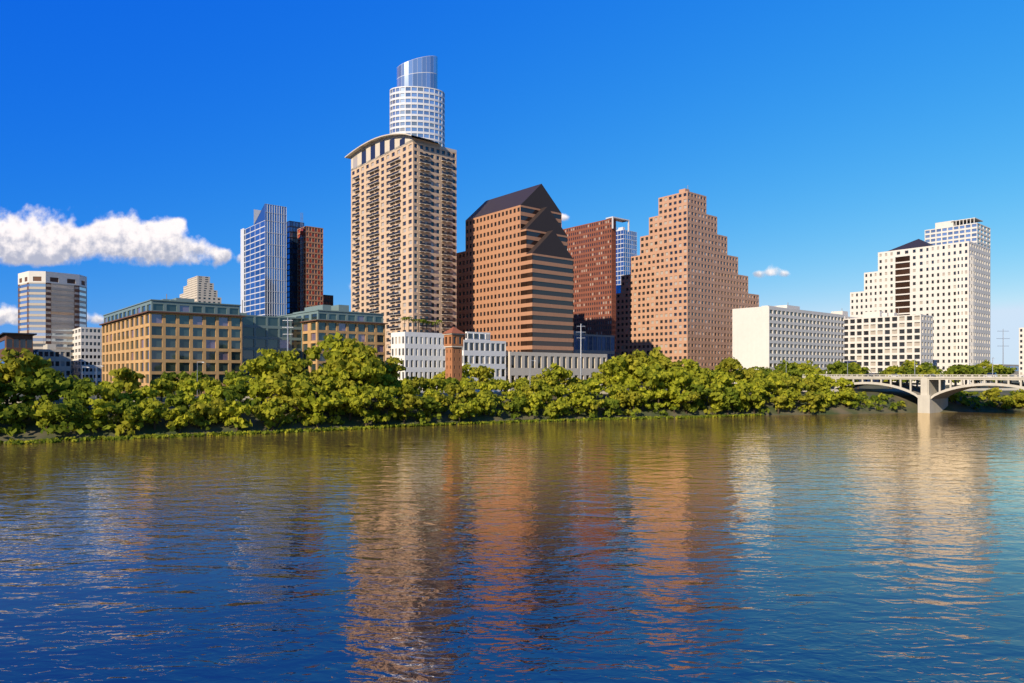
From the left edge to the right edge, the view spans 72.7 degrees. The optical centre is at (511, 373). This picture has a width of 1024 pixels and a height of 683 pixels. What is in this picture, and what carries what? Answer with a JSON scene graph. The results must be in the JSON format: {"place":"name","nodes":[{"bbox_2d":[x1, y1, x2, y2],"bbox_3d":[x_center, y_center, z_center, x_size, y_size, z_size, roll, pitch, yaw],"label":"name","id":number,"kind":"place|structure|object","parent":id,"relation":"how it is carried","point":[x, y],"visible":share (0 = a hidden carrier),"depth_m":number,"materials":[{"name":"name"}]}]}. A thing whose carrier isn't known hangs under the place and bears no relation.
{"place":"outdoors","nodes":[
{"label":"outdoors","id":0,"kind":"place"},
{"bbox_2d":[0,306,17,324],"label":"cloud","id":1,"kind":"structure","parent":0,"point":[9,315],"depth_m":6200.00,"materials":[{"name":"white"}]},
{"bbox_2d":[0,332,36,363],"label":"building","id":2,"kind":"structure","parent":0,"point":[17,341],"depth_m":333.94,"materials":[{"name":"brick"}]},
{"bbox_2d":[33,344,70,377],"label":"building","id":3,"kind":"structure","parent":0,"point":[60,360],"depth_m":386.84,"materials":[{"name":"concrete"}]},
{"bbox_2d":[18,271,86,377],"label":"office building","id":4,"kind":"structure","parent":0,"point":[52,307],"depth_m":437.26,"materials":[{"name":"white concrete"}]},
{"bbox_2d":[73,327,101,384],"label":"white apartment building","id":5,"kind":"structure","parent":0,"point":[87,346],"depth_m":424.22,"materials":[{"name":"concrete"}]},
{"bbox_2d":[87,315,103,322],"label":"cloud","id":6,"kind":"structure","parent":0,"point":[97,319],"depth_m":6200.00,"materials":[{"name":"white"}]},
{"bbox_2d":[0,210,240,265],"bbox_3d":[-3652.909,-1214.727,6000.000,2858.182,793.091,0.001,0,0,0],"label":"cloud","id":7,"kind":"structure","parent":0,"point":[32,240],"depth_m":6000.00,"materials":[{"name":"white"}]},
{"bbox_2d":[99,294,245,396],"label":"campus building","id":8,"kind":"structure","parent":0,"point":[152,339],"depth_m":243.79,"materials":[{"name":"beige stone"}]},
{"bbox_2d":[180,276,220,302],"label":"white stepped tower","id":9,"kind":"structure","parent":0,"point":[199,288],"depth_m":808.52,"materials":[{"name":"white concrete"}]},
{"bbox_2d":[241,204,286,315],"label":"glass office tower","id":10,"kind":"structure","parent":0,"point":[264,265],"depth_m":472.37,"materials":[{"name":"blue glass"}]},
{"bbox_2d":[287,221,303,313],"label":"dark glass tower","id":11,"kind":"structure","parent":0,"point":[293,227],"depth_m":501.98,"materials":[{"name":"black glass"}]},
{"bbox_2d":[297,213,322,311],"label":"building","id":12,"kind":"structure","parent":0,"point":[309,266],"depth_m":492.13,"materials":[{"name":"brown brick"}]},
{"bbox_2d":[323,295,332,305],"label":"brown office building","id":13,"kind":"structure","parent":0,"point":[327,299],"depth_m":562.58,"materials":[{"name":"brick"}]},
{"bbox_2d":[279,305,387,371],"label":"campus building","id":14,"kind":"structure","parent":0,"point":[319,322],"depth_m":279.96,"materials":[{"name":"beige stone"}]},
{"bbox_2d":[345,133,456,364],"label":"high-rise building","id":15,"kind":"structure","parent":0,"point":[403,224],"depth_m":346.11,"materials":[{"name":"concrete"}]},
{"bbox_2d":[390,56,444,146],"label":"skyscraper","id":16,"kind":"structure","parent":0,"point":[417,101],"depth_m":439.31,"materials":[{"name":"white glass"}]},
{"bbox_2d":[391,332,444,392],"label":"white building","id":17,"kind":"structure","parent":0,"point":[420,354],"depth_m":280.43,"materials":[{"name":"stone"}]},
{"bbox_2d":[400,317,442,332],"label":"palm trees","id":18,"kind":"object","parent":17,"relation":"on","point":[421,321],"visible":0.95,"depth_m":283.15,"materials":[{"name":"green plant"}]},
{"bbox_2d":[462,332,505,391],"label":"white building","id":19,"kind":"structure","parent":0,"point":[479,349],"depth_m":292.64,"materials":[{"name":"stone"}]},
{"bbox_2d":[0,411,1023,682],"bbox_3d":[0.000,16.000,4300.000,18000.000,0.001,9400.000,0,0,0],"label":"lake water","id":20,"kind":"structure","parent":0,"point":[880,547],"depth_m":61.72,"materials":[{"name":"blue liquid"}]},
{"bbox_2d":[0,381,1023,442],"bbox_3d":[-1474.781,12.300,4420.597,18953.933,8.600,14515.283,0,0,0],"label":"ground","id":21,"kind":"structure","parent":0,"point":[33,429],"depth_m":230.69,"materials":[{"name":"green plant"}]},
{"bbox_2d":[0,379,18,434],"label":"shore trees","id":22,"kind":"object","parent":21,"relation":"on","point":[5,396],"visible":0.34,"depth_m":166.63,"materials":[{"name":"green plant"}]},
{"bbox_2d":[0,367,140,436],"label":"shore trees","id":23,"kind":"object","parent":21,"relation":"on","point":[49,386],"visible":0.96,"depth_m":169.86,"materials":[{"name":"green plant"}]},
{"bbox_2d":[121,376,257,434],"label":"shore trees","id":24,"kind":"object","parent":21,"relation":"on","point":[215,406],"visible":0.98,"depth_m":182.48,"materials":[{"name":"green plant"}]},
{"bbox_2d":[197,362,204,396],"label":"street lamp","id":25,"kind":"object","parent":21,"relation":"on","point":[197,376],"visible":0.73,"depth_m":204.96,"materials":[{"name":"silver metal"}]},
{"bbox_2d":[161,370,250,394],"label":"shore trees","id":26,"kind":"object","parent":21,"relation":"on","point":[182,375],"visible":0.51,"depth_m":228.22,"materials":[{"name":"green plant"}]},
{"bbox_2d":[240,300,301,381],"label":"glass building","id":27,"kind":"structure","parent":21,"relation":"on","point":[263,332],"depth_m":272.08,"materials":[{"name":"teal glass"}]},
{"bbox_2d":[282,317,293,350],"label":"utility pole","id":28,"kind":"object","parent":21,"relation":"on","point":[287,320],"visible":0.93,"depth_m":221.85,"materials":[{"name":"silver metal"}]},
{"bbox_2d":[245,351,394,430],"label":"shore trees","id":29,"kind":"object","parent":21,"relation":"on","point":[299,389],"visible":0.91,"depth_m":198.47,"materials":[{"name":"green plant"}]},
{"bbox_2d":[0,332,743,403],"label":"shore trees","id":30,"kind":"object","parent":21,"relation":"on","point":[270,362],"visible":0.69,"depth_m":214.48,"materials":[{"name":"green plant"}]},
{"bbox_2d":[0,413,763,444],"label":"shore reeds","id":31,"kind":"object","parent":21,"relation":"on","point":[109,438],"visible":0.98,"depth_m":192.84,"materials":[{"name":"green plant"}]},
{"bbox_2d":[393,371,444,379],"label":"shore trees","id":32,"kind":"object","parent":21,"relation":"on","point":[441,376],"visible":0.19,"depth_m":274.40,"materials":[{"name":"green plant"}]},
{"bbox_2d":[372,370,508,424],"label":"shore trees","id":33,"kind":"object","parent":21,"relation":"on","point":[432,399],"visible":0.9,"depth_m":218.92,"materials":[{"name":"green plant"}]},
{"bbox_2d":[442,327,464,391],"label":"brick tower","id":34,"kind":"structure","parent":21,"relation":"on","point":[453,341],"depth_m":253.50,"materials":[{"name":"orange brick"}]},
{"bbox_2d":[462,363,547,379],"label":"shore trees","id":35,"kind":"object","parent":21,"relation":"on","point":[466,374],"visible":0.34,"depth_m":279.65,"materials":[{"name":"green plant"}]},
{"bbox_2d":[473,377,637,418],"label":"shore trees","id":36,"kind":"object","parent":21,"relation":"on","point":[534,393],"visible":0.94,"depth_m":239.42,"materials":[{"name":"green plant"}]},
{"bbox_2d":[580,326,585,379],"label":"utility pole","id":37,"kind":"object","parent":21,"relation":"on","point":[581,355],"visible":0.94,"depth_m":261.89,"materials":[{"name":"silver metal"}]},
{"bbox_2d":[573,331,614,385],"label":"glass building","id":38,"kind":"structure","parent":21,"relation":"on","point":[596,344],"depth_m":409.20,"materials":[{"name":"glass"}]},
{"bbox_2d":[559,365,642,386],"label":"shore trees","id":39,"kind":"object","parent":21,"relation":"on","point":[594,375],"visible":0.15,"depth_m":300.73,"materials":[{"name":"green plant"}]},
{"bbox_2d":[597,356,764,415],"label":"shore trees","id":40,"kind":"object","parent":21,"relation":"on","point":[721,393],"visible":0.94,"depth_m":256.07,"materials":[{"name":"green plant"}]},
{"bbox_2d":[708,367,839,413],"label":"shore trees","id":41,"kind":"object","parent":21,"relation":"on","point":[767,383],"visible":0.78,"depth_m":272.29,"materials":[{"name":"green plant"}]},
{"bbox_2d":[732,305,843,383],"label":"white building","id":42,"kind":"structure","parent":21,"relation":"on","point":[771,337],"depth_m":377.18,"materials":[{"name":"white concrete"}]},
{"bbox_2d":[754,364,825,377],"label":"shore trees","id":43,"kind":"object","parent":21,"relation":"on","point":[795,371],"visible":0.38,"depth_m":329.96,"materials":[{"name":"green plant"}]},
{"bbox_2d":[788,375,905,409],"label":"shore trees","id":44,"kind":"object","parent":21,"relation":"on","point":[844,395],"visible":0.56,"depth_m":280.34,"materials":[{"name":"green plant"}]},
{"bbox_2d":[755,359,1016,388],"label":"shore trees","id":45,"kind":"object","parent":21,"relation":"on","point":[840,367],"visible":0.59,"depth_m":353.25,"materials":[{"name":"green plant"}]},
{"bbox_2d":[802,374,1023,412],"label":"arch bridge","id":46,"kind":"structure","parent":21,"relation":"on","point":[932,394],"depth_m":280.47,"materials":[{"name":"concrete"}]},
{"bbox_2d":[983,373,997,376],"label":"car","id":47,"kind":"object","parent":46,"relation":"on","point":[990,374],"visible":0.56,"depth_m":272.41,"materials":[{"name":"white metal"}]},
{"bbox_2d":[948,387,1023,410],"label":"shore trees","id":48,"kind":"object","parent":21,"relation":"on","point":[993,394],"visible":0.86,"depth_m":292.34,"materials":[{"name":"green plant"}]},
{"bbox_2d":[996,338,1009,381],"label":"utility pole","id":49,"kind":"object","parent":21,"relation":"on","point":[1003,348],"visible":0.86,"depth_m":419.84,"materials":[{"name":"silver metal"}]},
{"bbox_2d":[1009,389,1023,408],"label":"shore trees","id":50,"kind":"object","parent":21,"relation":"on","point":[1021,392],"visible":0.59,"depth_m":302.38,"materials":[{"name":"green plant"}]},
{"bbox_2d":[0,0,1023,364],"label":"sky","id":51,"kind":"structure","parent":0,"point":[821,138],"materials":[{"name":"blue"}]},
{"bbox_2d":[2,388,1023,403],"bbox_3d":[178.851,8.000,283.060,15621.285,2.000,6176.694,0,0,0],"label":"waterfront road","id":52,"kind":"structure","parent":0,"point":[604,392],"depth_m":305.67,"materials":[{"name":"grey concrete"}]},
{"bbox_2d":[457,184,572,352],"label":"office tower","id":53,"kind":"structure","parent":0,"point":[515,275],"depth_m":340.30,"materials":[{"name":"orange concrete"}]},
{"bbox_2d":[506,352,606,391],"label":"low building","id":54,"kind":"structure","parent":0,"point":[520,365],"depth_m":314.15,"materials":[{"name":"white concrete"}]},
{"bbox_2d":[562,214,567,220],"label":"cloud","id":55,"kind":"structure","parent":0,"point":[564,217],"depth_m":6200.00,"materials":[{"name":"white"}]},
{"bbox_2d":[563,216,629,357],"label":"high-rise building","id":56,"kind":"structure","parent":0,"point":[591,248],"depth_m":456.43,"materials":[{"name":"brown brick"}]},
{"bbox_2d":[616,227,636,292],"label":"blue glass tower","id":57,"kind":"structure","parent":0,"point":[626,245],"depth_m":523.73,"materials":[{"name":"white glass"}]},
{"bbox_2d":[616,188,758,383],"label":"stepped high-rise building","id":58,"kind":"structure","parent":0,"point":[684,290],"depth_m":447.75,"materials":[{"name":"concrete"}]},
{"bbox_2d":[754,269,787,276],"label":"cloud","id":59,"kind":"structure","parent":0,"point":[770,272],"depth_m":6200.00,"materials":[{"name":"white"}]},
{"bbox_2d":[831,311,859,381],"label":"building","id":60,"kind":"structure","parent":0,"point":[845,313],"depth_m":476.35,"materials":[{"name":"white concrete"}]},
{"bbox_2d":[844,308,945,385],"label":"building","id":61,"kind":"structure","parent":0,"point":[876,341],"depth_m":445.73,"materials":[{"name":"white concrete"}]},
{"bbox_2d":[850,239,989,384],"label":"high-rise building","id":62,"kind":"structure","parent":0,"point":[946,287],"depth_m":486.37,"materials":[{"name":"white concrete"}]},
{"bbox_2d":[925,218,989,247],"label":"building","id":63,"kind":"structure","parent":0,"point":[956,231],"depth_m":589.31,"materials":[{"name":"white concrete"}]},
{"bbox_2d":[993,364,1018,380],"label":"building","id":64,"kind":"structure","parent":0,"point":[1016,372],"depth_m":732.50,"materials":[{"name":"concrete"}]},
{"bbox_2d":[1019,328,1023,381],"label":"white building","id":65,"kind":"structure","parent":0,"point":[1021,351],"depth_m":629.20,"materials":[{"name":"concrete"}]}
]}

